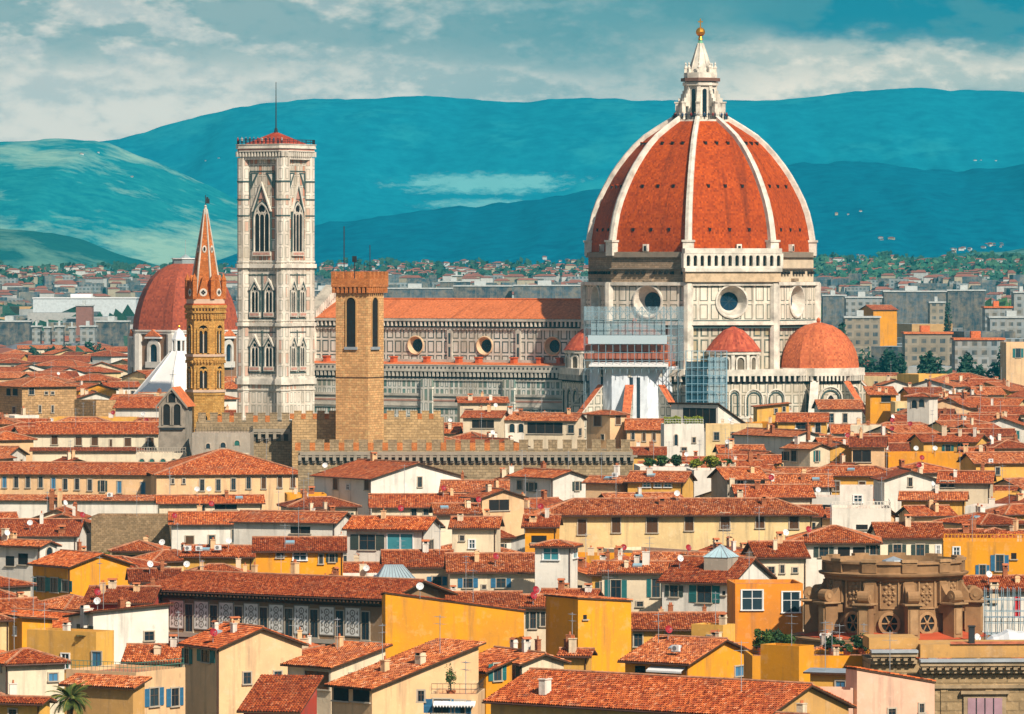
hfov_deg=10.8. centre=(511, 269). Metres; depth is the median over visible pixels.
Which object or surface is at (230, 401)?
house
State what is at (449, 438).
house
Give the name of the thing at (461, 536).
window
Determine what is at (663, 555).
house
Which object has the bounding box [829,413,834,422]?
window
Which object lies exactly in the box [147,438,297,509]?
palace
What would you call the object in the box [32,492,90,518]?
house
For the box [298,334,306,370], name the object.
gothic window
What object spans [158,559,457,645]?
palace
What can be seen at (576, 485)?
window
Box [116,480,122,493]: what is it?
window
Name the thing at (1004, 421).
house
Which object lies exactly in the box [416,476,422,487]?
window
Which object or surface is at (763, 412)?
house
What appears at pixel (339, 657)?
house
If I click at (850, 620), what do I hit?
round window
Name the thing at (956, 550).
window
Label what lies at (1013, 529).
house
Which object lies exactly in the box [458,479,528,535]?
house
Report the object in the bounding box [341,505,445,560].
house
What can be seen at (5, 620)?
house
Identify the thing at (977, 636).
house
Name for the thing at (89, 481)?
window
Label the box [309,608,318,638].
window
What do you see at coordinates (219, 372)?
arched window
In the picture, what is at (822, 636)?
house
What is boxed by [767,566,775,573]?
window
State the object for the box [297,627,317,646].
house
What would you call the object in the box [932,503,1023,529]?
house
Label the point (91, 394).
house
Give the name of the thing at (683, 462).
house
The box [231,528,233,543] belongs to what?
window
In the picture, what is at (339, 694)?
window
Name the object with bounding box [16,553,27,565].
window
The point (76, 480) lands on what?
window
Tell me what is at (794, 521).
window
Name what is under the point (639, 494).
house
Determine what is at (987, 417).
house
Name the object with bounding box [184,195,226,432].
spired tower
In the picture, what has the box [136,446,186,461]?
house
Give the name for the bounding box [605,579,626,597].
window
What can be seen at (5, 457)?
house
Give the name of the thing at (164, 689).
house
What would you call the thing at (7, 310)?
woodland
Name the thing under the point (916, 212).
wooded ridge
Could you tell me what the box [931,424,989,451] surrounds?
house
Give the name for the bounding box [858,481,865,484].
window
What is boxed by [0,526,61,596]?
house
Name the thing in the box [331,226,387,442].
crenellated tower
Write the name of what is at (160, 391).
house
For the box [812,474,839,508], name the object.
house
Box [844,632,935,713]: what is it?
house
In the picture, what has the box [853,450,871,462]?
window
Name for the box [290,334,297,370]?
gothic window
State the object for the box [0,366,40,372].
house
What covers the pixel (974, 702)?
window
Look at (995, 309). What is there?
apartment block
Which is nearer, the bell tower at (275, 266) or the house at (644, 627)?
the house at (644, 627)
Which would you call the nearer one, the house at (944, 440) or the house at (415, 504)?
the house at (415, 504)
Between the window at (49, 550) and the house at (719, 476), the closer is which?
the window at (49, 550)
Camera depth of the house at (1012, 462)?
899.89 m
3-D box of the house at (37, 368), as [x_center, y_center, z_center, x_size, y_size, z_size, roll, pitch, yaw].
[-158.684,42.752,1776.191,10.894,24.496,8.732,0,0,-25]
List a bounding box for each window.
[2,476,6,487]
[4,556,14,566]
[5,388,10,395]
[7,708,17,713]
[11,388,17,395]
[11,406,16,413]
[12,626,16,635]
[13,476,18,487]
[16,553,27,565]
[25,476,30,487]
[28,388,34,394]
[33,576,47,591]
[38,405,41,412]
[38,476,43,487]
[45,546,52,554]
[47,577,61,592]
[47,672,59,681]
[50,435,58,444]
[51,477,55,488]
[60,579,71,592]
[60,652,70,669]
[62,478,67,489]
[74,436,82,445]
[74,478,79,489]
[77,624,92,628]
[87,479,92,490]
[91,436,98,445]
[91,650,101,665]
[98,480,106,491]
[109,439,112,446]
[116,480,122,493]
[124,437,131,446]
[130,339,132,366]
[140,481,145,494]
[143,630,155,641]
[145,340,160,367]
[145,437,154,446]
[145,686,163,707]
[166,686,183,707]
[181,647,191,664]
[183,603,193,632]
[185,535,194,543]
[186,323,192,352]
[187,364,192,387]
[197,323,209,352]
[197,364,208,387]
[197,649,214,663]
[199,479,204,491]
[205,443,210,448]
[208,534,215,543]
[209,604,217,627]
[215,323,223,352]
[215,364,223,387]
[215,479,220,491]
[215,505,237,509]
[220,442,225,447]
[224,339,234,367]
[230,478,235,490]
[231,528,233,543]
[234,440,239,445]
[234,605,242,622]
[241,671,252,684]
[245,477,251,489]
[248,278,260,316]
[248,334,260,370]
[251,182,271,255]
[259,606,267,627]
[261,477,266,489]
[263,278,274,316]
[263,334,274,370]
[273,670,282,674]
[275,553,284,558]
[277,476,282,488]
[284,607,293,637]
[289,526,311,534]
[290,278,297,316]
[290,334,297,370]
[290,476,295,488]
[291,182,304,255]
[292,553,307,560]
[298,278,306,316]
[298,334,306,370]
[304,669,330,690]
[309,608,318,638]
[318,553,323,564]
[326,553,337,562]
[331,688,349,702]
[332,478,338,490]
[334,609,344,639]
[350,533,383,550]
[350,689,370,703]
[359,611,370,640]
[363,480,368,490]
[386,533,413,548]
[411,509,416,515]
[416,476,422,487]
[416,689,425,702]
[422,509,429,515]
[424,698,459,713]
[427,575,446,586]
[429,539,433,548]
[449,699,470,713]
[458,534,465,541]
[458,577,477,588]
[468,539,475,548]
[471,420,494,428]
[481,584,487,589]
[488,662,506,681]
[489,499,510,511]
[491,577,510,588]
[509,423,514,431]
[512,666,521,680]
[516,480,522,489]
[518,423,523,431]
[526,422,562,433]
[526,482,536,492]
[526,611,539,629]
[530,535,546,543]
[539,611,545,626]
[541,548,559,560]
[567,424,574,433]
[572,481,581,490]
[573,548,578,558]
[577,518,587,535]
[578,428,581,435]
[593,415,601,426]
[596,581,601,590]
[600,434,604,439]
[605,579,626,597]
[611,517,621,533]
[615,416,621,424]
[631,432,634,439]
[632,633,643,647]
[635,600,644,607]
[635,666,644,672]
[641,432,645,441]
[642,483,650,487]
[645,517,658,533]
[647,578,660,597]
[652,432,656,441]
[653,483,661,487]
[663,483,672,487]
[665,584,682,597]
[674,434,677,444]
[683,408,715,428]
[684,517,694,531]
[689,584,719,603]
[713,431,719,440]
[719,512,730,529]
[734,664,743,677]
[740,589,763,610]
[755,517,765,528]
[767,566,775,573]
[779,564,785,573]
[781,591,801,612]
[782,451,788,460]
[788,512,799,529]
[790,450,796,461]
[791,567,798,573]
[795,423,806,428]
[813,450,819,461]
[814,546,833,557]
[815,423,820,432]
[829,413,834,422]
[833,481,839,491]
[834,679,845,686]
[838,547,849,555]
[842,413,847,422]
[844,611,856,632]
[852,495,862,502]
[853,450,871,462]
[853,547,864,552]
[855,525,867,529]
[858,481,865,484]
[866,545,879,554]
[878,612,900,633]
[880,396,890,402]
[887,707,896,713]
[888,543,905,554]
[907,477,913,486]
[911,399,917,407]
[911,543,928,555]
[917,702,926,713]
[918,398,924,406]
[920,612,936,633]
[935,545,940,553]
[939,480,947,487]
[942,444,953,450]
[948,480,954,487]
[952,546,960,554]
[960,691,1009,713]
[976,564,989,574]
[985,596,994,603]
[991,554,1008,571]
[995,467,1000,475]
[1010,553,1017,559]
[1013,348,1023,357]
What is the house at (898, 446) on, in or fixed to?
on the ground
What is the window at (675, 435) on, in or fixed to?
in the house at (678, 439)
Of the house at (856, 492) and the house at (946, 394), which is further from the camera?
the house at (946, 394)
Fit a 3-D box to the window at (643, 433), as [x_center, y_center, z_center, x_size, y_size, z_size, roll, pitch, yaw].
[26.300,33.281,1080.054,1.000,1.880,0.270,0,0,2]
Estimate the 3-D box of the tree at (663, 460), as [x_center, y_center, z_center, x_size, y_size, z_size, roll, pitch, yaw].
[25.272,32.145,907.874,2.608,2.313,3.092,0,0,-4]
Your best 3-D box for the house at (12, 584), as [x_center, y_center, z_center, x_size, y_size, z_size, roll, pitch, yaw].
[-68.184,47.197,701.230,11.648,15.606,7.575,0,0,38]
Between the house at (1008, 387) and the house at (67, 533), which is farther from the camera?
the house at (1008, 387)
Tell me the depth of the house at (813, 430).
1027.86 m
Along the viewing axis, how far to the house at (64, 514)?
834.20 m
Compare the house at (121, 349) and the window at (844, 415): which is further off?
the house at (121, 349)
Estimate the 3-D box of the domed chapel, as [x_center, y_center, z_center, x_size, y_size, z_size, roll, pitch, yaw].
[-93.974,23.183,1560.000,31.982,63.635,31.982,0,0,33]
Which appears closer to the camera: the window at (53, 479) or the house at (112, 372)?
the window at (53, 479)
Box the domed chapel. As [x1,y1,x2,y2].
[128,240,236,375]
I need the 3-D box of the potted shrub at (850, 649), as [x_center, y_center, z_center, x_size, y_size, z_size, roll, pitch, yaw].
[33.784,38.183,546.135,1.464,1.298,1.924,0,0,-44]
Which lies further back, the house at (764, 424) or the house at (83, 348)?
the house at (83, 348)
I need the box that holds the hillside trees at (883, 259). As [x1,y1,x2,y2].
[0,249,1023,285]
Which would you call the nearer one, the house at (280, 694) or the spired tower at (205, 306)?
the house at (280, 694)
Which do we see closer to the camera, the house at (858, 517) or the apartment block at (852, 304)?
the house at (858, 517)
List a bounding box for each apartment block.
[0,316,32,345]
[31,321,42,343]
[43,322,52,343]
[54,321,65,345]
[68,322,76,342]
[75,300,94,334]
[79,321,97,345]
[95,316,130,345]
[314,286,324,297]
[384,284,452,297]
[439,277,470,297]
[451,271,462,280]
[453,281,512,297]
[513,280,580,297]
[821,290,846,327]
[842,310,880,358]
[843,292,882,315]
[881,286,946,323]
[901,325,953,373]
[927,297,945,323]
[945,285,985,330]
[950,331,1005,374]
[981,301,1012,330]
[986,311,1023,337]
[1010,286,1023,315]
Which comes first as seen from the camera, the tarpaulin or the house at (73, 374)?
the tarpaulin
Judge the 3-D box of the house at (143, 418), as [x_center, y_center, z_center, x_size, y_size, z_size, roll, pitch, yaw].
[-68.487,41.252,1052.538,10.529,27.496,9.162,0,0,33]
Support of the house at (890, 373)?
on the ground
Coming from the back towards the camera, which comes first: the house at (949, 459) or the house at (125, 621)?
the house at (949, 459)
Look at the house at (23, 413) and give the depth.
1121.30 m
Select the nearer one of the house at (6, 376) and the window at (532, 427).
the window at (532, 427)
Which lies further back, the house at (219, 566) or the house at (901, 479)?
the house at (901, 479)
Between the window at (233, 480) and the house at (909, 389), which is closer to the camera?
the window at (233, 480)
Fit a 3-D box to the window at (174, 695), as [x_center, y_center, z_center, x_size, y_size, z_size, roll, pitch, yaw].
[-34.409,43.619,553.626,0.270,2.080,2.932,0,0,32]
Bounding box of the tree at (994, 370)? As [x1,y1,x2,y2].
[985,346,999,379]
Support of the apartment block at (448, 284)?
on the ground
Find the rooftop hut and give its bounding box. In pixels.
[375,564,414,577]
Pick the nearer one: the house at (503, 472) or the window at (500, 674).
the window at (500, 674)
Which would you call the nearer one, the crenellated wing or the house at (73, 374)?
the crenellated wing
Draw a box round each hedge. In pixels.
[663,415,681,423]
[683,415,702,423]
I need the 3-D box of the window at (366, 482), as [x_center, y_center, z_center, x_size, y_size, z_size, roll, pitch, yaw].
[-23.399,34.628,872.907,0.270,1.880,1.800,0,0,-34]
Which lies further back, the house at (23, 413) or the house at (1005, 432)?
the house at (23, 413)
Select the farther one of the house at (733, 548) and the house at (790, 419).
the house at (790, 419)
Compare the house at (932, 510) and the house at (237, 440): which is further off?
the house at (237, 440)
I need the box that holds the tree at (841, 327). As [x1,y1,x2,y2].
[838,322,846,335]
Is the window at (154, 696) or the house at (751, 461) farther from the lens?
the house at (751, 461)
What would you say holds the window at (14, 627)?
in the house at (21, 625)
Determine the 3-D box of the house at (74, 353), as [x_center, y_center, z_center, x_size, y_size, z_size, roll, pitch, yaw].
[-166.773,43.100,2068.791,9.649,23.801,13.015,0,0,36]
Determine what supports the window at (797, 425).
in the house at (790, 419)
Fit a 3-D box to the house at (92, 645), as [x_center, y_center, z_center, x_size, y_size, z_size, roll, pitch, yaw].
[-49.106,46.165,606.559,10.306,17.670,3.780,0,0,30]
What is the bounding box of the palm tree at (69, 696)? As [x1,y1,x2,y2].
[46,681,91,713]
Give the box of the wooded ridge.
[216,161,1023,275]
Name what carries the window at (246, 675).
in the house at (227, 664)
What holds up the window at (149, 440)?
in the house at (100, 433)
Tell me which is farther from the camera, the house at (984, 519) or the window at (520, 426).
the window at (520, 426)
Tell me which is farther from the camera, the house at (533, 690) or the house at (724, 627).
the house at (724, 627)
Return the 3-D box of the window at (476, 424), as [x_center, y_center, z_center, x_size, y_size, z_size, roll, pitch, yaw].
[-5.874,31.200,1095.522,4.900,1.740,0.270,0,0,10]
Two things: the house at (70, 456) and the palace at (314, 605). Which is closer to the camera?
the palace at (314, 605)
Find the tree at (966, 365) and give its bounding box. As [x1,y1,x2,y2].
[956,352,986,376]
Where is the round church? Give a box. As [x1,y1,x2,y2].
[792,552,990,646]
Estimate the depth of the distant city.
2547.48 m
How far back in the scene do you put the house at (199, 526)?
817.54 m
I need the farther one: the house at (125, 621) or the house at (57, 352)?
the house at (57, 352)
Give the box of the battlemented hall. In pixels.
[295,440,636,491]
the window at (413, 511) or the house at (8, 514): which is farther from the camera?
the window at (413, 511)
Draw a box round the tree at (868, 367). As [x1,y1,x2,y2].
[858,346,879,371]
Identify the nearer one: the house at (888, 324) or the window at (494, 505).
the window at (494, 505)
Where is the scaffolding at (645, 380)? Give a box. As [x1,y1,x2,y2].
[584,306,683,417]
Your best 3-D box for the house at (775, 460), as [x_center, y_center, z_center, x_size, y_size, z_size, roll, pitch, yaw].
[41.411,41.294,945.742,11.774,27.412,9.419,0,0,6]
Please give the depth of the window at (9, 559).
781.21 m
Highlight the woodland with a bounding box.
[0,295,1010,373]
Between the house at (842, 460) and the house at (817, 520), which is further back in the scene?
the house at (842, 460)
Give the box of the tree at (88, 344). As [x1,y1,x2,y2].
[84,340,102,352]
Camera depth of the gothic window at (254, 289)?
1318.55 m
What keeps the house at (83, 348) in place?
on the ground
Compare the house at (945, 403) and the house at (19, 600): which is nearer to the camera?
the house at (19, 600)
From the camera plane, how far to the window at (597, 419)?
1087.79 m
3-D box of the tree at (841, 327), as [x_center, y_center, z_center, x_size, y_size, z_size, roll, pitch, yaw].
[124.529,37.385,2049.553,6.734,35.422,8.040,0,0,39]
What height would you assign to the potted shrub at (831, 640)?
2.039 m
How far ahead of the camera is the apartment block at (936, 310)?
2550.00 m
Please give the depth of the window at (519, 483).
858.20 m
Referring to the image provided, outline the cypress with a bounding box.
[943,300,951,330]
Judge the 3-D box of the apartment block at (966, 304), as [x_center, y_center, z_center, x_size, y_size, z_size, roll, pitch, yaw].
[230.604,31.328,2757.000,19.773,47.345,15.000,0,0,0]
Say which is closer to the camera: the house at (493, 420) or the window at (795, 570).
the window at (795, 570)
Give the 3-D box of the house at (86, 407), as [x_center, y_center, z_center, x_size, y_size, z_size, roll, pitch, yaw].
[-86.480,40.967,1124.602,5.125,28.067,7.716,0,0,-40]
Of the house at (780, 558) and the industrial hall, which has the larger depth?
the industrial hall
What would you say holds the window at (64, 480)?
in the palace at (75, 477)
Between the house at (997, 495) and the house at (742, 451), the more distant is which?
the house at (742, 451)
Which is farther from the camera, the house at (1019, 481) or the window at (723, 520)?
the house at (1019, 481)
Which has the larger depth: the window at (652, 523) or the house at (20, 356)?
the house at (20, 356)
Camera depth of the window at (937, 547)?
734.78 m
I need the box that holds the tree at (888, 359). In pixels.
[877,347,906,373]
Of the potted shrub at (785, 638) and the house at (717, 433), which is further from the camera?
the house at (717, 433)
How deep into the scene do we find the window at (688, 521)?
787.34 m
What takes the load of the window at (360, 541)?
in the house at (369, 537)
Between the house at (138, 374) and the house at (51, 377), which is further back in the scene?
the house at (138, 374)
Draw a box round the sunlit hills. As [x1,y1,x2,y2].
[0,138,236,265]
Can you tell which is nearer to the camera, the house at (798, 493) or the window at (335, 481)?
the house at (798, 493)
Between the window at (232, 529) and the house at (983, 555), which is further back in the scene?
the window at (232, 529)
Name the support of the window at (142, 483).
in the palace at (75, 477)
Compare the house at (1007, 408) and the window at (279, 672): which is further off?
the house at (1007, 408)
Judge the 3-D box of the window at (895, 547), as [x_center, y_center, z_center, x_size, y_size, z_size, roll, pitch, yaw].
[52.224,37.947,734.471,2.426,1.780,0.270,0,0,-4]
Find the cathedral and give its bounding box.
[314,19,866,448]
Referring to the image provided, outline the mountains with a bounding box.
[99,88,1023,225]
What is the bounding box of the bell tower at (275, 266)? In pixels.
[235,108,316,419]
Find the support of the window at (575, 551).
in the house at (555, 559)
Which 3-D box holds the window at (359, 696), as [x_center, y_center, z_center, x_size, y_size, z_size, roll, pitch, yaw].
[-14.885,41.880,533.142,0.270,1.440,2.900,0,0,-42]
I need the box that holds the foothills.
[0,229,1023,286]
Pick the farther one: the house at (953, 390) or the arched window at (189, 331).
the house at (953, 390)
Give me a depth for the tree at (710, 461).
861.26 m
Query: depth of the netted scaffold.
1258.50 m
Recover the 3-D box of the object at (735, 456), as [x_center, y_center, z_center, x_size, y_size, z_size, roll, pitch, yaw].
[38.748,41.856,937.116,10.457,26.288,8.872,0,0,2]
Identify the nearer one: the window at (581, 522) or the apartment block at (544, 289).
the window at (581, 522)
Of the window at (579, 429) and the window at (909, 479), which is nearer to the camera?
the window at (909, 479)
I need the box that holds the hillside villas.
[0,152,1023,310]
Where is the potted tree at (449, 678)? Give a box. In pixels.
[445,663,456,693]
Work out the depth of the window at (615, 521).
786.96 m
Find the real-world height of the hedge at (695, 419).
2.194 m
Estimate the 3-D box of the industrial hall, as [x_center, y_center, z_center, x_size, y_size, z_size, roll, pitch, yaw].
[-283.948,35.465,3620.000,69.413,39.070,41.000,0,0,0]
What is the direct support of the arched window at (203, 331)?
in the spired tower at (205, 306)
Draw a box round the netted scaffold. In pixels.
[686,351,726,408]
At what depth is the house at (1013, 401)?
1177.19 m
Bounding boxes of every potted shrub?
[752,628,772,654]
[765,628,783,643]
[779,633,796,643]
[823,635,844,654]
[839,643,853,654]
[849,633,867,653]
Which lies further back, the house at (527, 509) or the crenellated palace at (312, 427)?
the crenellated palace at (312, 427)
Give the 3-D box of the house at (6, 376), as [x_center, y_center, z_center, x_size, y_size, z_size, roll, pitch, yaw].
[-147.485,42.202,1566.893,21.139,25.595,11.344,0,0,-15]
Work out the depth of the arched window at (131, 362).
1558.19 m
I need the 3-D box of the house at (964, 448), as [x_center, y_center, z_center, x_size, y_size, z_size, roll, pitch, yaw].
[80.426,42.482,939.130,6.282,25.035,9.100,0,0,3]
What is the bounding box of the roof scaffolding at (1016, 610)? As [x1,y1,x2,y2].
[984,587,1023,639]
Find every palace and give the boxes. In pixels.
[0,461,167,494]
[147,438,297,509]
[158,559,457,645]
[290,411,443,468]
[862,625,1023,713]
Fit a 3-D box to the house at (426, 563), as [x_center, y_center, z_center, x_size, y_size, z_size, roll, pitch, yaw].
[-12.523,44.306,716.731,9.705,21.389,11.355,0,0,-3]
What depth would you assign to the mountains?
9074.76 m
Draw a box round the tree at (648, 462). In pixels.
[643,457,656,466]
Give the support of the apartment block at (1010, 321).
on the ground
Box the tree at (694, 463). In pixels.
[689,458,704,468]
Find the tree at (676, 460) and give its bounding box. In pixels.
[669,454,681,466]
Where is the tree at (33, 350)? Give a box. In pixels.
[28,345,40,354]
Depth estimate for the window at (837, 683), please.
510.33 m
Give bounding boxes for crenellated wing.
[196,413,291,466]
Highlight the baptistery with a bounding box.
[133,325,186,393]
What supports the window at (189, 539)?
in the house at (199, 526)
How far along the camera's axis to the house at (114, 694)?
544.67 m
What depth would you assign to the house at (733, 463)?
886.63 m
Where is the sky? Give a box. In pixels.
[0,0,1023,141]
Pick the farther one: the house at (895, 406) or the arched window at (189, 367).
the house at (895, 406)
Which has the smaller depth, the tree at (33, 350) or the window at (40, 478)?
the window at (40, 478)
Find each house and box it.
[0,353,27,360]
[0,358,30,366]
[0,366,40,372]
[0,372,37,381]
[0,376,79,417]
[0,412,23,427]
[0,412,47,421]
[0,422,35,430]
[0,431,37,460]
[0,445,29,460]
[0,452,16,460]
[0,475,171,519]
[0,511,18,517]
[0,511,89,550]
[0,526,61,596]
[0,576,36,596]
[0,589,27,597]
[0,591,47,612]
[0,611,70,713]
[0,613,15,650]
[0,680,17,694]
[0,694,57,713]
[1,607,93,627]
[3,577,58,650]
[4,349,31,355]
[4,406,38,417]
[11,417,52,446]
[14,363,47,370]
[17,345,61,352]
[18,372,71,378]
[26,539,135,599]
[27,355,92,363]
[27,602,113,713]
[29,447,152,461]
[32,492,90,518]
[34,362,75,381]
[34,421,158,451]
[35,360,92,368]
[39,371,79,377]
[40,594,83,611]
[41,349,73,354]
[43,366,88,375]
[47,506,90,550]
[49,410,136,420]
[53,440,83,460]
[57,405,109,420]
[58,673,151,713]
[61,346,93,353]
[61,352,86,354]
[62,583,174,663]
[66,369,118,395]
[66,658,184,713]
[68,374,121,383]
[71,366,102,373]
[74,399,115,416]
[76,387,110,399]
[81,556,163,609]
[85,350,127,363]
[90,345,112,351]
[90,361,127,380]
[91,496,170,554]
[100,378,140,393]
[101,367,122,378]
[102,347,127,353]
[107,535,170,556]
[109,387,153,400]
[110,359,127,364]
[111,555,166,569]
[112,381,163,416]
[114,365,127,369]
[119,370,152,380]
[120,612,184,666]
[125,556,181,584]
[126,375,148,383]
[133,523,186,570]
[134,412,158,420]
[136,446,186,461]
[137,388,165,395]
[146,561,204,584]
[154,467,265,512]
[168,501,238,549]
[176,616,308,713]
[179,537,255,569]
[182,544,250,571]
[192,426,253,455]
[224,365,236,412]
[224,376,236,380]
[224,395,239,409]
[224,404,235,414]
[229,486,350,543]
[236,674,323,713]
[252,507,346,574]
[276,478,361,514]
[280,617,392,713]
[285,466,326,500]
[289,625,324,654]
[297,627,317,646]
[301,480,335,510]
[309,452,466,514]
[324,567,339,574]
[324,616,485,713]
[339,531,346,560]
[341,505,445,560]
[343,539,401,572]
[343,561,376,576]
[368,464,466,515]
[379,525,453,588]
[381,570,525,658]
[416,660,484,713]
[428,496,482,545]
[438,471,509,493]
[441,511,519,551]
[444,408,462,433]
[444,422,462,436]
[444,436,460,442]
[444,549,534,592]
[445,556,522,608]
[448,509,504,551]
[451,431,492,439]
[455,383,509,421]
[457,412,530,446]
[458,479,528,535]
[460,403,509,437]
[479,653,519,713]
[480,636,570,680]
[482,641,856,713]
[494,464,513,479]
[501,530,516,548]
[504,406,528,441]
[504,456,587,500]
[511,534,524,551]
[519,586,546,651]
[521,408,587,448]
[521,474,562,507]
[521,503,562,551]
[524,490,551,533]
[529,539,583,591]
[532,490,818,551]
[539,578,603,595]
[544,570,632,671]
[556,614,597,669]
[578,534,591,587]
[578,544,631,562]
[581,453,627,497]
[583,391,630,448]
[587,552,674,590]
[597,486,682,497]
[597,536,669,611]
[599,545,628,559]
[603,547,698,552]
[617,613,750,677]
[623,466,697,496]
[624,403,663,445]
[629,531,744,559]
[630,440,666,469]
[631,602,724,650]
[634,439,689,470]
[638,440,707,464]
[656,544,776,611]
[661,419,703,459]
[667,402,745,455]
[681,450,712,460]
[686,468,714,496]
[691,591,734,641]
[695,458,775,470]
[695,491,710,496]
[699,525,739,550]
[706,417,761,455]
[707,461,769,496]
[712,438,765,453]
[713,449,771,469]
[716,452,783,467]
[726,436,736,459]
[727,552,802,649]
[728,475,815,503]
[728,533,746,551]
[729,460,782,472]
[730,422,818,453]
[731,449,783,465]
[741,507,810,631]
[744,481,826,528]
[744,624,869,678]
[746,408,777,427]
[751,385,791,421]
[761,614,813,681]
[765,467,835,494]
[775,408,829,433]
[775,466,816,472]
[775,700,809,713]
[779,435,833,466]
[786,503,882,586]
[795,420,836,436]
[801,465,892,494]
[803,620,845,686]
[811,399,864,433]
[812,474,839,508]
[813,431,853,445]
[814,630,857,648]
[820,687,852,713]
[822,480,898,526]
[825,434,851,462]
[826,454,857,464]
[827,417,874,436]
[831,477,890,532]
[839,624,928,658]
[840,485,872,504]
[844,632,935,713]
[849,421,887,466]
[850,418,894,432]
[854,424,913,448]
[859,305,897,345]
[862,376,896,385]
[863,385,897,423]
[864,374,896,375]
[865,372,898,374]
[865,421,940,432]
[867,514,947,555]
[869,451,937,521]
[874,364,912,400]
[875,414,928,425]
[885,446,961,469]
[888,413,959,421]
[888,442,910,450]
[889,455,957,477]
[890,401,906,415]
[894,498,956,521]
[895,392,976,413]
[897,373,945,383]
[898,381,942,400]
[898,481,968,514]
[903,372,941,423]
[907,410,970,450]
[911,376,967,391]
[927,398,975,432]
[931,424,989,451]
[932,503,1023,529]
[934,387,969,394]
[935,373,987,380]
[936,462,996,505]
[938,401,1022,421]
[938,407,956,417]
[942,633,980,658]
[943,388,988,398]
[943,519,1023,574]
[945,516,986,537]
[946,389,993,409]
[946,397,1023,405]
[947,408,1000,432]
[949,409,1016,437]
[951,414,991,422]
[953,367,1023,388]
[956,445,1023,482]
[958,443,994,457]
[962,563,1023,631]
[965,378,1023,397]
[965,496,1005,513]
[967,383,1006,397]
[967,390,1007,413]
[975,433,1023,450]
[976,429,1019,442]
[981,397,1023,421]
[984,527,1001,537]
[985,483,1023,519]
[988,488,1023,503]
[990,411,1023,442]
[990,517,1023,537]
[993,483,1019,500]
[994,465,1023,489]
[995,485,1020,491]
[1000,342,1023,384]
[1005,390,1023,397]
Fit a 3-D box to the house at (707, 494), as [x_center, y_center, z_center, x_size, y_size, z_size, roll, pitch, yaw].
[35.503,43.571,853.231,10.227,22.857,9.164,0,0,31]
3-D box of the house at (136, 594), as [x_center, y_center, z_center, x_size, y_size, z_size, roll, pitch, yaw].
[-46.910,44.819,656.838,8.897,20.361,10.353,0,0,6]
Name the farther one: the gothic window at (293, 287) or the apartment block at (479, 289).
the apartment block at (479, 289)
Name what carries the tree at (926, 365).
on the ground
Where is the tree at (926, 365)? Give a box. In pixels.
[917,350,945,373]
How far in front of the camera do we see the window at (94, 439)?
984.42 m
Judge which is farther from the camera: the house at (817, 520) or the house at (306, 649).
the house at (817, 520)
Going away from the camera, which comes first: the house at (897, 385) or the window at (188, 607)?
the window at (188, 607)
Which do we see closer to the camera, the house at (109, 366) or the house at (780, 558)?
the house at (780, 558)
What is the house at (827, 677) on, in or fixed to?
on the ground
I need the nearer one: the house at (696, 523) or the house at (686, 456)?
the house at (696, 523)
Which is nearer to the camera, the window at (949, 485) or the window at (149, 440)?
the window at (949, 485)
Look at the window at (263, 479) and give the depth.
916.91 m
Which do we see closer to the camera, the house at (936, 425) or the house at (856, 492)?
the house at (856, 492)
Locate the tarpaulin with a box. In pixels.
[987,629,1023,639]
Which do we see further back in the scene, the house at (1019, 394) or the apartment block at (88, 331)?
the apartment block at (88, 331)
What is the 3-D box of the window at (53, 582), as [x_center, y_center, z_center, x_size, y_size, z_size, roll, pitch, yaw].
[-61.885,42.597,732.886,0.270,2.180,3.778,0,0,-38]
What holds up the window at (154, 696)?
in the house at (164, 689)
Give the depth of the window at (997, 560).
708.36 m
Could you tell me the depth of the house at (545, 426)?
1079.69 m
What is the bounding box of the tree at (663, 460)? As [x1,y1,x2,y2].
[655,455,669,466]
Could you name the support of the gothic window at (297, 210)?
in the bell tower at (275, 266)
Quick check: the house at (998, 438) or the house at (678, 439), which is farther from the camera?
the house at (678, 439)
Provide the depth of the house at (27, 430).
1005.64 m
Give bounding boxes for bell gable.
[155,374,195,456]
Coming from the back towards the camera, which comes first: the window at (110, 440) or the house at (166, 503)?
the window at (110, 440)
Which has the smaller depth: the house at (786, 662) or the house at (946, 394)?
the house at (786, 662)
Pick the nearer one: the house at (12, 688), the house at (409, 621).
the house at (12, 688)
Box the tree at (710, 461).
[703,455,718,468]
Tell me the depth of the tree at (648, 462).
907.62 m
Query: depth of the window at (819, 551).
722.33 m
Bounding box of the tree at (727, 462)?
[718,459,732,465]
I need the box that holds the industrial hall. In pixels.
[32,294,139,315]
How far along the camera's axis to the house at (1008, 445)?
952.63 m
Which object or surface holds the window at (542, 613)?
in the house at (533, 604)
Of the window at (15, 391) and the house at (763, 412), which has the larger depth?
the window at (15, 391)
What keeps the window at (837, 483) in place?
in the house at (853, 474)
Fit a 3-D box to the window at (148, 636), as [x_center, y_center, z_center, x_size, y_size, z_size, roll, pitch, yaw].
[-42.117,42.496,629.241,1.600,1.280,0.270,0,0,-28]
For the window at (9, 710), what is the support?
in the house at (24, 704)
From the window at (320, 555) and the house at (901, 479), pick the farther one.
the house at (901, 479)
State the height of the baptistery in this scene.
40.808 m
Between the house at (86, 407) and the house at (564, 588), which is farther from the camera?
the house at (86, 407)
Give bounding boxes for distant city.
[0,301,1023,377]
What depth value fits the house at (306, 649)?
588.66 m
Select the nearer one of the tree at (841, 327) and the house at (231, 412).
the house at (231, 412)
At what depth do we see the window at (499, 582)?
699.76 m
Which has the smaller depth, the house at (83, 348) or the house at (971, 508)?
the house at (971, 508)
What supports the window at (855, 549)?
in the house at (831, 539)
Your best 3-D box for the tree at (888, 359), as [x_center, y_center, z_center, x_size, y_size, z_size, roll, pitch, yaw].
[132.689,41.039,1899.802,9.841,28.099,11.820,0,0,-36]
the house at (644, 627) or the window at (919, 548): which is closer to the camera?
the house at (644, 627)

